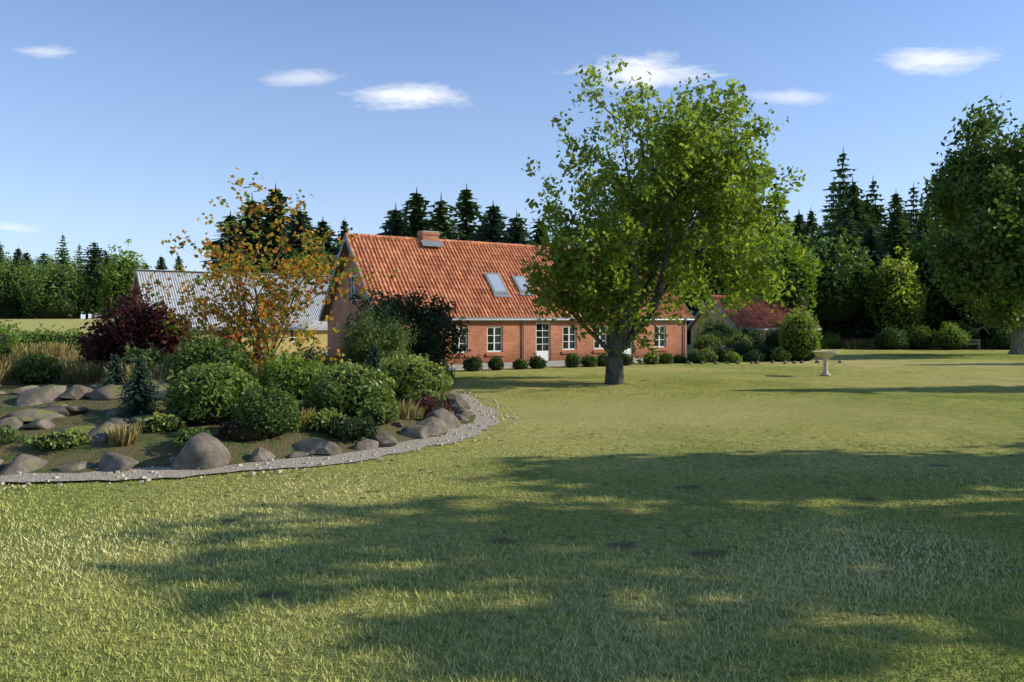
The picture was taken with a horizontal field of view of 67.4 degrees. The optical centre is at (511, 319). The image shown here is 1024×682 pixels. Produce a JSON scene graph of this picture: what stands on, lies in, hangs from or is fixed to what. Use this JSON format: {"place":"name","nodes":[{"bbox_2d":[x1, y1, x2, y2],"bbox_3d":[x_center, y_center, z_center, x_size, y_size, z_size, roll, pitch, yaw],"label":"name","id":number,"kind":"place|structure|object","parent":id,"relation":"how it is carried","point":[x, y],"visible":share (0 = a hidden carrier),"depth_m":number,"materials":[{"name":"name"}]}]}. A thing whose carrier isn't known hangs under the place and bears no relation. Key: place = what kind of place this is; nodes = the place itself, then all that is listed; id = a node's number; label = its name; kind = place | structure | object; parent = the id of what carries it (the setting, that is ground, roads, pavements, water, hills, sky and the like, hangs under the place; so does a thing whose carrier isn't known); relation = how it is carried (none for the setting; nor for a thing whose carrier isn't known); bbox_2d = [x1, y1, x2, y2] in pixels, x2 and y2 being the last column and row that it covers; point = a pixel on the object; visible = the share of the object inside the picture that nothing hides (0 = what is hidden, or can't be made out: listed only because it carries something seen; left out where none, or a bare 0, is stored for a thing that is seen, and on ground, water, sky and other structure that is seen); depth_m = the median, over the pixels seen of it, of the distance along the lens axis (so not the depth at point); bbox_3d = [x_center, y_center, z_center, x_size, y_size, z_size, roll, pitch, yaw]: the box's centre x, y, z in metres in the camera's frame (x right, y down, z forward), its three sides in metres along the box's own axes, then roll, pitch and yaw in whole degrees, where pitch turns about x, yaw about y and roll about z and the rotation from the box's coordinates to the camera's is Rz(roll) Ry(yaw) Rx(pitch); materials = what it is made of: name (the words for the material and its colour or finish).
{"place":"outdoors","nodes":[
{"label":"outdoors","id":0,"kind":"place"},
{"bbox_2d":[130,269,331,357],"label":"barn","id":1,"kind":"structure","parent":0,"point":[313,310],"depth_m":50.35,"materials":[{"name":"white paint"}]},
{"bbox_2d":[319,230,694,370],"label":"house","id":2,"kind":"structure","parent":0,"point":[480,283],"depth_m":40.04,"materials":[{"name":"tile"}]},
{"bbox_2d":[0,319,1023,681],"bbox_3d":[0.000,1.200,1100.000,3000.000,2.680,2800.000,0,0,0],"label":"ground","id":3,"kind":"structure","parent":0,"point":[900,399],"depth_m":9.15,"materials":[{"name":"green plant"}]},
{"bbox_2d":[0,246,42,318],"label":"spruce","id":4,"kind":"object","parent":3,"relation":"on","point":[19,254],"visible":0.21,"depth_m":125.58,"materials":[{"name":"green plant"}]},
{"bbox_2d":[0,256,44,318],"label":"broadleaf","id":5,"kind":"object","parent":3,"relation":"on","point":[10,294],"visible":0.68,"depth_m":119.97,"materials":[{"name":"green plant"}]},
{"bbox_2d":[0,453,47,474],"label":"boulder","id":6,"kind":"object","parent":3,"relation":"on","point":[25,463],"visible":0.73,"depth_m":12.55,"materials":[{"name":"stone"}]},
{"bbox_2d":[14,253,97,318],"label":"broadleaf","id":7,"kind":"object","parent":3,"relation":"on","point":[56,295],"visible":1,"depth_m":116.22,"materials":[{"name":"green plant"}]},
{"bbox_2d":[55,461,95,470],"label":"boulder","id":8,"kind":"object","parent":3,"relation":"on","point":[75,466],"visible":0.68,"depth_m":12.65,"materials":[{"name":"stone"}]},
{"bbox_2d":[74,243,105,318],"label":"pine","id":9,"kind":"object","parent":3,"relation":"on","point":[97,252],"visible":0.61,"depth_m":126.48,"materials":[{"name":"green plant"}]},
{"bbox_2d":[82,259,106,318],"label":"spruce","id":10,"kind":"object","parent":3,"relation":"on","point":[97,302],"visible":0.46,"depth_m":126.83,"materials":[{"name":"green plant"}]},
{"bbox_2d":[90,239,151,315],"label":"broadleaf","id":11,"kind":"object","parent":3,"relation":"on","point":[119,278],"visible":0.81,"depth_m":118.98,"materials":[{"name":"green plant"}]},
{"bbox_2d":[200,210,262,272],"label":"conifer tree","id":12,"kind":"object","parent":3,"relation":"on","point":[223,236],"visible":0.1,"depth_m":69.64,"materials":[{"name":"green plant"}]},
{"bbox_2d":[0,364,475,472],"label":"planting bed","id":13,"kind":"object","parent":3,"relation":"on","point":[151,448],"visible":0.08,"depth_m":14.26,"materials":[{"name":"soil"}]},
{"bbox_2d":[0,319,23,361],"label":"lime shrub","id":14,"kind":"object","parent":13,"relation":"on","point":[5,346],"visible":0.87,"depth_m":30.18,"materials":[{"name":"green plant"}]},
{"bbox_2d":[0,424,26,446],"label":"plant","id":15,"kind":"object","parent":13,"relation":"on","point":[11,435],"visible":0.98,"depth_m":13.62,"materials":[{"name":"green plant"}]},
{"bbox_2d":[5,408,64,422],"bbox_3d":[-9.648,1.943,15.556,0.793,0.293,1.067,-15,-14,42],"label":"boulder","id":16,"kind":"object","parent":13,"relation":"on","point":[27,415],"visible":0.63,"depth_m":15.32,"materials":[{"name":"stone"}]},
{"bbox_2d":[10,346,62,383],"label":"bush","id":17,"kind":"object","parent":13,"relation":"on","point":[38,368],"visible":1,"depth_m":21.69,"materials":[{"name":"green plant"}]},
{"bbox_2d":[14,385,66,406],"bbox_3d":[-10.839,1.772,17.420,0.993,0.425,1.349,-3,8,18],"label":"boulder","id":18,"kind":"object","parent":13,"relation":"on","point":[42,395],"visible":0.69,"depth_m":17.27,"materials":[{"name":"stone"}]},
{"bbox_2d":[10,343,79,359],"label":"dry grass","id":19,"kind":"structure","parent":13,"relation":"on","point":[66,354],"depth_m":29.25,"materials":[{"name":"beige plant"}]},
{"bbox_2d":[4,322,94,354],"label":"hedge","id":20,"kind":"object","parent":13,"relation":"on","point":[46,336],"visible":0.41,"depth_m":38.03,"materials":[{"name":"green plant"}]},
{"bbox_2d":[23,426,92,448],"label":"plant","id":21,"kind":"object","parent":13,"relation":"on","point":[70,437],"visible":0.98,"depth_m":13.35,"materials":[{"name":"green plant"}]},
{"bbox_2d":[60,385,94,399],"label":"boulder","id":22,"kind":"object","parent":13,"relation":"on","point":[76,392],"visible":0.6,"depth_m":17.63,"materials":[{"name":"stone"}]},
{"bbox_2d":[61,359,110,383],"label":"dry grass","id":23,"kind":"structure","parent":13,"relation":"on","point":[82,373],"depth_m":22.05,"materials":[{"name":"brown plant"}]},
{"bbox_2d":[83,422,115,443],"bbox_3d":[-7.571,2.113,14.084,0.641,0.290,1.100,-14,8,13],"label":"boulder","id":24,"kind":"object","parent":13,"relation":"on","point":[98,434],"visible":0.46,"depth_m":13.85,"materials":[{"name":"stone"}]},
{"bbox_2d":[89,384,124,399],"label":"boulder","id":25,"kind":"object","parent":13,"relation":"on","point":[109,392],"visible":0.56,"depth_m":17.65,"materials":[{"name":"stone"}]},
{"bbox_2d":[96,353,128,386],"bbox_3d":[-9.593,1.324,18.580,0.888,1.029,0.876,0,0,-23],"label":"dwarf conifer","id":26,"kind":"object","parent":13,"relation":"on","point":[116,374],"visible":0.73,"depth_m":18.54,"materials":[{"name":"green plant"}]},
{"bbox_2d":[98,452,138,472],"bbox_3d":[-6.590,2.405,12.866,0.613,0.367,0.841,0,0,-12],"label":"boulder","id":27,"kind":"object","parent":13,"relation":"on","point":[111,462],"visible":0.78,"depth_m":12.65,"materials":[{"name":"stone"}]},
{"bbox_2d":[104,421,144,445],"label":"tuft","id":28,"kind":"object","parent":13,"relation":"on","point":[121,435],"visible":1,"depth_m":13.60,"materials":[{"name":"beige plant"}]},
{"bbox_2d":[74,283,199,367],"bbox_3d":[-11.511,0.696,23.905,3.959,3.746,3.143,0,0,0],"label":"bush","id":29,"kind":"object","parent":13,"relation":"on","point":[136,325],"visible":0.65,"depth_m":23.21,"materials":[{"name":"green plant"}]},
{"bbox_2d":[103,362,179,384],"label":"dry grass","id":30,"kind":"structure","parent":13,"relation":"on","point":[162,373],"depth_m":19.08,"materials":[{"name":"brown plant"}]},
{"bbox_2d":[115,358,168,415],"bbox_3d":[-7.877,1.403,16.312,1.063,1.250,1.078,0,0,-31],"label":"dwarf conifer","id":31,"kind":"object","parent":13,"relation":"on","point":[137,389],"visible":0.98,"depth_m":16.22,"materials":[{"name":"green plant"}]},
{"bbox_2d":[110,341,179,379],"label":"bed bush","id":32,"kind":"object","parent":13,"relation":"on","point":[146,356],"visible":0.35,"depth_m":20.29,"materials":[{"name":"green plant"}]},
{"bbox_2d":[139,411,186,432],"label":"bush","id":33,"kind":"object","parent":13,"relation":"on","point":[163,422],"visible":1,"depth_m":14.68,"materials":[{"name":"green plant"}]},
{"bbox_2d":[172,426,211,447],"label":"plant","id":34,"kind":"object","parent":13,"relation":"on","point":[182,437],"visible":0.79,"depth_m":13.55,"materials":[{"name":"green plant"}]},
{"bbox_2d":[171,432,230,469],"bbox_3d":[-5.351,2.280,13.225,1.117,0.678,1.374,-12,8,23],"label":"boulder","id":35,"kind":"object","parent":13,"relation":"on","point":[203,451],"visible":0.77,"depth_m":12.79,"materials":[{"name":"stone"}]},
{"bbox_2d":[157,359,259,425],"bbox_3d":[-6.146,1.468,15.836,2.034,1.278,2.021,0,0,35],"label":"rhododendron","id":36,"kind":"object","parent":13,"relation":"on","point":[208,395],"visible":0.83,"depth_m":15.33,"materials":[{"name":"green plant"}]},
{"bbox_2d":[164,323,256,379],"bbox_3d":[-7.647,0.947,19.648,2.288,1.699,1.843,0,0,17],"label":"bed bush","id":37,"kind":"object","parent":13,"relation":"on","point":[217,351],"visible":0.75,"depth_m":19.24,"materials":[{"name":"green plant"}]},
{"bbox_2d":[215,417,273,440],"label":"plant","id":38,"kind":"object","parent":13,"relation":"on","point":[235,430],"visible":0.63,"depth_m":14.13,"materials":[{"name":"red plant"}]},
{"bbox_2d":[249,447,274,461],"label":"boulder","id":39,"kind":"object","parent":13,"relation":"on","point":[260,454],"visible":0.75,"depth_m":13.51,"materials":[{"name":"stone"}]},
{"bbox_2d":[229,374,300,436],"bbox_3d":[-4.685,1.623,14.728,1.314,1.220,1.505,0,0,0],"label":"bush","id":40,"kind":"object","parent":13,"relation":"on","point":[273,409],"visible":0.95,"depth_m":14.34,"materials":[{"name":"green plant"}]},
{"bbox_2d":[141,167,403,381],"bbox_3d":[-6.867,0.049,21.950,7.505,8.250,5.600,0,0,0],"label":"autumn tree","id":41,"kind":"object","parent":13,"relation":"on","point":[263,311],"visible":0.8,"depth_m":21.34,"materials":[{"name":"orange plant"}]},
{"bbox_2d":[254,350,334,396],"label":"rhododendron","id":42,"kind":"object","parent":13,"relation":"on","point":[297,374],"visible":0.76,"depth_m":18.55,"materials":[{"name":"green plant"}]},
{"bbox_2d":[297,344,332,371],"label":"bed bush","id":43,"kind":"object","parent":13,"relation":"on","point":[311,356],"visible":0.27,"depth_m":23.50,"materials":[{"name":"green plant"}]},
{"bbox_2d":[291,437,341,454],"bbox_3d":[-3.684,2.382,14.351,1.031,0.367,0.760,-12,-21,43],"label":"boulder","id":44,"kind":"object","parent":13,"relation":"on","point":[314,446],"visible":0.68,"depth_m":14.10,"materials":[{"name":"stone"}]},
{"bbox_2d":[302,408,349,430],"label":"plant","id":45,"kind":"object","parent":13,"relation":"on","point":[324,416],"visible":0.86,"depth_m":15.16,"materials":[{"name":"green plant"}]},
{"bbox_2d":[316,412,379,439],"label":"shrub","id":46,"kind":"object","parent":13,"relation":"on","point":[346,427],"visible":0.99,"depth_m":14.96,"materials":[{"name":"green plant"}]},
{"bbox_2d":[300,359,397,417],"bbox_3d":[-3.682,1.525,17.338,2.277,1.307,2.410,0,0,0],"label":"rhododendron","id":47,"kind":"object","parent":13,"relation":"on","point":[344,392],"visible":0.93,"depth_m":16.74,"materials":[{"name":"green plant"}]},
{"bbox_2d":[359,346,384,374],"bbox_3d":[-3.907,1.437,21.870,1.268,1.470,1.251,0,0,10],"label":"dwarf conifer","id":48,"kind":"object","parent":13,"relation":"on","point":[374,357],"visible":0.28,"depth_m":21.84,"materials":[{"name":"green plant"}]},
{"bbox_2d":[324,291,420,369],"bbox_3d":[-4.656,1.220,25.156,3.093,4.314,2.983,0,0,13],"label":"feathery shrub","id":49,"kind":"object","parent":13,"relation":"on","point":[359,343],"visible":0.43,"depth_m":24.78,"materials":[{"name":"green plant"}]},
{"bbox_2d":[354,396,400,424],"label":"shrub","id":50,"kind":"object","parent":13,"relation":"on","point":[385,409],"visible":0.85,"depth_m":16.41,"materials":[{"name":"green plant"}]},
{"bbox_2d":[372,353,454,401],"bbox_3d":[-2.773,1.555,20.605,2.484,1.315,2.054,0,0,0],"label":"rhododendron","id":51,"kind":"object","parent":13,"relation":"on","point":[417,374],"visible":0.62,"depth_m":20.12,"materials":[{"name":"green plant"}]},
{"bbox_2d":[403,387,443,405],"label":"shrub","id":52,"kind":"object","parent":13,"relation":"on","point":[416,396],"visible":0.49,"depth_m":18.76,"materials":[{"name":"green plant"}]},
{"bbox_2d":[414,394,451,415],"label":"plant","id":53,"kind":"object","parent":13,"relation":"on","point":[433,404],"visible":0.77,"depth_m":18.11,"materials":[{"name":"red plant"}]},
{"bbox_2d":[205,196,285,272],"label":"conifer tree","id":54,"kind":"object","parent":3,"relation":"on","point":[250,221],"visible":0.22,"depth_m":71.67,"materials":[{"name":"green plant"}]},
{"bbox_2d":[0,390,500,481],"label":"gravel edge","id":55,"kind":"object","parent":3,"relation":"on","point":[450,436],"visible":0.59,"depth_m":13.37,"materials":[{"name":"grey gravel"}]},
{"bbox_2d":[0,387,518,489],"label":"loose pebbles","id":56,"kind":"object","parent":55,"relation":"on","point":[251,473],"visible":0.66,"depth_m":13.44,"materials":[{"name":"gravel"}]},
{"bbox_2d":[255,183,295,272],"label":"conifer tree","id":57,"kind":"object","parent":3,"relation":"on","point":[273,212],"visible":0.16,"depth_m":73.70,"materials":[{"name":"green plant"}]},
{"bbox_2d":[266,206,337,272],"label":"conifer tree","id":58,"kind":"object","parent":3,"relation":"on","point":[302,219],"visible":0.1,"depth_m":70.59,"materials":[{"name":"green plant"}]},
{"bbox_2d":[274,234,338,274],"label":"yard broadleaf","id":59,"kind":"object","parent":3,"relation":"on","point":[293,252],"visible":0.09,"depth_m":68.11,"materials":[{"name":"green plant"}]},
{"bbox_2d":[314,219,339,264],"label":"conifer tree","id":60,"kind":"object","parent":3,"relation":"on","point":[322,224],"visible":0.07,"depth_m":72.83,"materials":[{"name":"green plant"}]},
{"bbox_2d":[369,431,397,446],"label":"boulder","id":61,"kind":"object","parent":3,"relation":"on","point":[384,439],"visible":0.54,"depth_m":15.07,"materials":[{"name":"stone"}]},
{"bbox_2d":[376,204,416,237],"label":"conifer tree","id":62,"kind":"object","parent":3,"relation":"on","point":[394,224],"visible":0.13,"depth_m":71.69,"materials":[{"name":"green plant"}]},
{"bbox_2d":[344,286,470,369],"bbox_3d":[-4.041,0.674,31.929,4.472,4.288,5.292,0,0,29],"label":"copper bush","id":63,"kind":"object","parent":3,"relation":"on","point":[432,323],"visible":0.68,"depth_m":31.68,"materials":[{"name":"green plant"}]},
{"bbox_2d":[399,425,428,438],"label":"boulder","id":64,"kind":"object","parent":3,"relation":"on","point":[416,431],"visible":0.66,"depth_m":16.07,"materials":[{"name":"stone"}]},
{"bbox_2d":[401,187,433,237],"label":"conifer tree","id":65,"kind":"object","parent":3,"relation":"on","point":[417,213],"visible":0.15,"depth_m":73.77,"materials":[{"name":"green plant"}]},
{"bbox_2d":[415,416,447,434],"bbox_3d":[-1.825,2.364,16.917,0.804,0.460,1.207,2,-1,19],"label":"boulder","id":66,"kind":"object","parent":3,"relation":"on","point":[434,425],"visible":0.53,"depth_m":16.74,"materials":[{"name":"stone"}]},
{"bbox_2d":[423,408,461,428],"bbox_3d":[-1.601,2.334,17.872,0.896,0.548,1.464,12,-6,15],"label":"boulder","id":67,"kind":"object","parent":3,"relation":"on","point":[449,419],"visible":0.45,"depth_m":17.47,"materials":[{"name":"stone"}]},
{"bbox_2d":[418,195,474,240],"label":"conifer tree","id":68,"kind":"object","parent":3,"relation":"on","point":[440,224],"visible":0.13,"depth_m":70.73,"materials":[{"name":"green plant"}]},
{"bbox_2d":[451,183,483,240],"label":"conifer tree","id":69,"kind":"object","parent":3,"relation":"on","point":[467,209],"visible":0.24,"depth_m":74.75,"materials":[{"name":"green plant"}]},
{"bbox_2d":[462,354,482,370],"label":"bush","id":70,"kind":"object","parent":3,"relation":"on","point":[473,363],"visible":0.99,"depth_m":36.92,"materials":[{"name":"green plant"}]},
{"bbox_2d":[469,202,509,242],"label":"conifer tree","id":71,"kind":"object","parent":3,"relation":"on","point":[491,230],"visible":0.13,"depth_m":71.70,"materials":[{"name":"green plant"}]},
{"bbox_2d":[497,211,535,244],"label":"conifer tree","id":72,"kind":"object","parent":3,"relation":"on","point":[518,234],"visible":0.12,"depth_m":69.66,"materials":[{"name":"green plant"}]},
{"bbox_2d":[122,424,1023,638],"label":"fallen leaves","id":73,"kind":"object","parent":3,"relation":"on","point":[635,596],"depth_m":9.15,"materials":[{"name":"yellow plant"}]},
{"bbox_2d":[514,53,807,384],"bbox_3d":[5.875,-3.894,30.218,11.591,13.088,10.866,0,0,0],"label":"cherry tree","id":74,"kind":"object","parent":3,"relation":"on","point":[663,199],"visible":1,"depth_m":28.56,"materials":[{"name":"green plant"}]},
{"bbox_2d":[692,333,722,351],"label":"shrub","id":75,"kind":"object","parent":3,"relation":"on","point":[706,343],"visible":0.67,"depth_m":47.67,"materials":[{"name":"green plant"}]},
{"bbox_2d":[691,318,735,349],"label":"shrub","id":76,"kind":"object","parent":3,"relation":"on","point":[722,327],"visible":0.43,"depth_m":54.88,"materials":[{"name":"green plant"}]},
{"bbox_2d":[730,322,766,346],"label":"shrub","id":77,"kind":"object","parent":3,"relation":"on","point":[756,340],"visible":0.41,"depth_m":54.15,"materials":[{"name":"green plant"}]},
{"bbox_2d":[687,295,820,348],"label":"outbuilding","id":78,"kind":"structure","parent":3,"relation":"on","point":[760,317],"depth_m":60.34,"materials":[{"name":"tile"}]},
{"bbox_2d":[761,319,786,351],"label":"shrub","id":79,"kind":"object","parent":3,"relation":"on","point":[772,339],"visible":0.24,"depth_m":55.11,"materials":[{"name":"green plant"}]},
{"bbox_2d":[740,214,823,312],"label":"tree","id":80,"kind":"object","parent":3,"relation":"on","point":[802,283],"visible":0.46,"depth_m":62.70,"materials":[{"name":"green plant"}]},
{"bbox_2d":[775,304,822,360],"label":"shrub","id":81,"kind":"object","parent":3,"relation":"on","point":[800,338],"visible":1,"depth_m":46.45,"materials":[{"name":"green plant"}]},
{"bbox_2d":[791,210,824,335],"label":"spruce","id":82,"kind":"object","parent":3,"relation":"on","point":[799,221],"visible":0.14,"depth_m":74.80,"materials":[{"name":"green plant"}]},
{"bbox_2d":[812,351,839,375],"bbox_3d":[14.000,1.960,34.300,1.160,1.080,1.160,0,0,0],"label":"bird bath","id":83,"kind":"object","parent":3,"relation":"on","point":[825,356],"visible":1,"depth_m":34.16,"materials":[{"name":"beige stone"}]},
{"bbox_2d":[797,220,888,334],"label":"tree","id":84,"kind":"object","parent":3,"relation":"on","point":[842,289],"visible":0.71,"depth_m":67.92,"materials":[{"name":"green plant"}]},
{"bbox_2d":[816,149,869,251],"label":"conifer tree","id":85,"kind":"object","parent":3,"relation":"on","point":[842,185],"visible":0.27,"depth_m":88.46,"materials":[{"name":"green plant"}]},
{"bbox_2d":[817,217,879,342],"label":"spruce","id":86,"kind":"object","parent":3,"relation":"on","point":[851,329],"visible":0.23,"depth_m":71.39,"materials":[{"name":"green plant"}]},
{"bbox_2d":[823,175,881,261],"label":"spruce","id":87,"kind":"object","parent":3,"relation":"on","point":[853,199],"visible":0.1,"depth_m":84.28,"materials":[{"name":"green plant"}]},
{"bbox_2d":[828,203,876,330],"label":"spruce","id":88,"kind":"object","parent":3,"relation":"on","point":[846,212],"visible":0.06,"depth_m":74.73,"materials":[{"name":"green plant"}]},
{"bbox_2d":[856,224,893,339],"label":"spruce","id":89,"kind":"object","parent":3,"relation":"on","point":[870,241],"visible":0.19,"depth_m":73.63,"materials":[{"name":"green plant"}]},
{"bbox_2d":[872,321,908,349],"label":"shrub","id":90,"kind":"object","parent":3,"relation":"on","point":[889,338],"visible":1,"depth_m":63.89,"materials":[{"name":"green plant"}]},
{"bbox_2d":[866,246,926,331],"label":"broadleaf","id":91,"kind":"object","parent":3,"relation":"on","point":[897,305],"visible":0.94,"depth_m":66.39,"materials":[{"name":"green plant"}]},
{"bbox_2d":[876,193,920,269],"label":"spruce","id":92,"kind":"object","parent":3,"relation":"on","point":[895,228],"visible":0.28,"depth_m":76.80,"materials":[{"name":"green plant"}]},
{"bbox_2d":[872,250,929,330],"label":"broadleaf","id":93,"kind":"object","parent":3,"relation":"on","point":[921,311],"visible":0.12,"depth_m":68.44,"materials":[{"name":"green plant"}]},
{"bbox_2d":[903,181,923,242],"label":"conifer tree","id":94,"kind":"object","parent":3,"relation":"on","point":[913,211],"visible":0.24,"depth_m":117.01,"materials":[{"name":"green plant"}]},
{"bbox_2d":[903,317,935,348],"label":"shrub","id":95,"kind":"object","parent":3,"relation":"on","point":[919,338],"visible":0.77,"depth_m":64.78,"materials":[{"name":"green plant"}]},
{"bbox_2d":[894,221,960,338],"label":"broadleaf","id":96,"kind":"object","parent":3,"relation":"on","point":[952,315],"visible":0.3,"depth_m":72.92,"materials":[{"name":"green plant"}]},
{"bbox_2d":[915,288,947,334],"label":"broadleaf","id":97,"kind":"object","parent":3,"relation":"on","point":[933,319],"visible":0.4,"depth_m":70.84,"materials":[{"name":"green plant"}]},
{"bbox_2d":[931,321,970,349],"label":"shrub","id":98,"kind":"object","parent":3,"relation":"on","point":[953,337],"visible":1,"depth_m":63.47,"materials":[{"name":"green plant"}]},
{"bbox_2d":[916,95,1023,354],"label":"deciduous tree","id":99,"kind":"object","parent":3,"relation":"on","point":[977,195],"visible":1,"depth_m":53.03,"materials":[{"name":"green plant"}]},
{"bbox_2d":[929,237,1021,347],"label":"broadleaf","id":100,"kind":"object","parent":3,"relation":"on","point":[959,312],"visible":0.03,"depth_m":69.27,"materials":[{"name":"green plant"}]},
{"bbox_2d":[989,326,1010,349],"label":"shrub","id":101,"kind":"object","parent":3,"relation":"on","point":[1002,340],"visible":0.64,"depth_m":64.06,"materials":[{"name":"green plant"}]},
{"bbox_2d":[0,0,1023,318],"label":"sky","id":102,"kind":"structure","parent":0,"point":[121,120],"materials":[{"name":"blue"}]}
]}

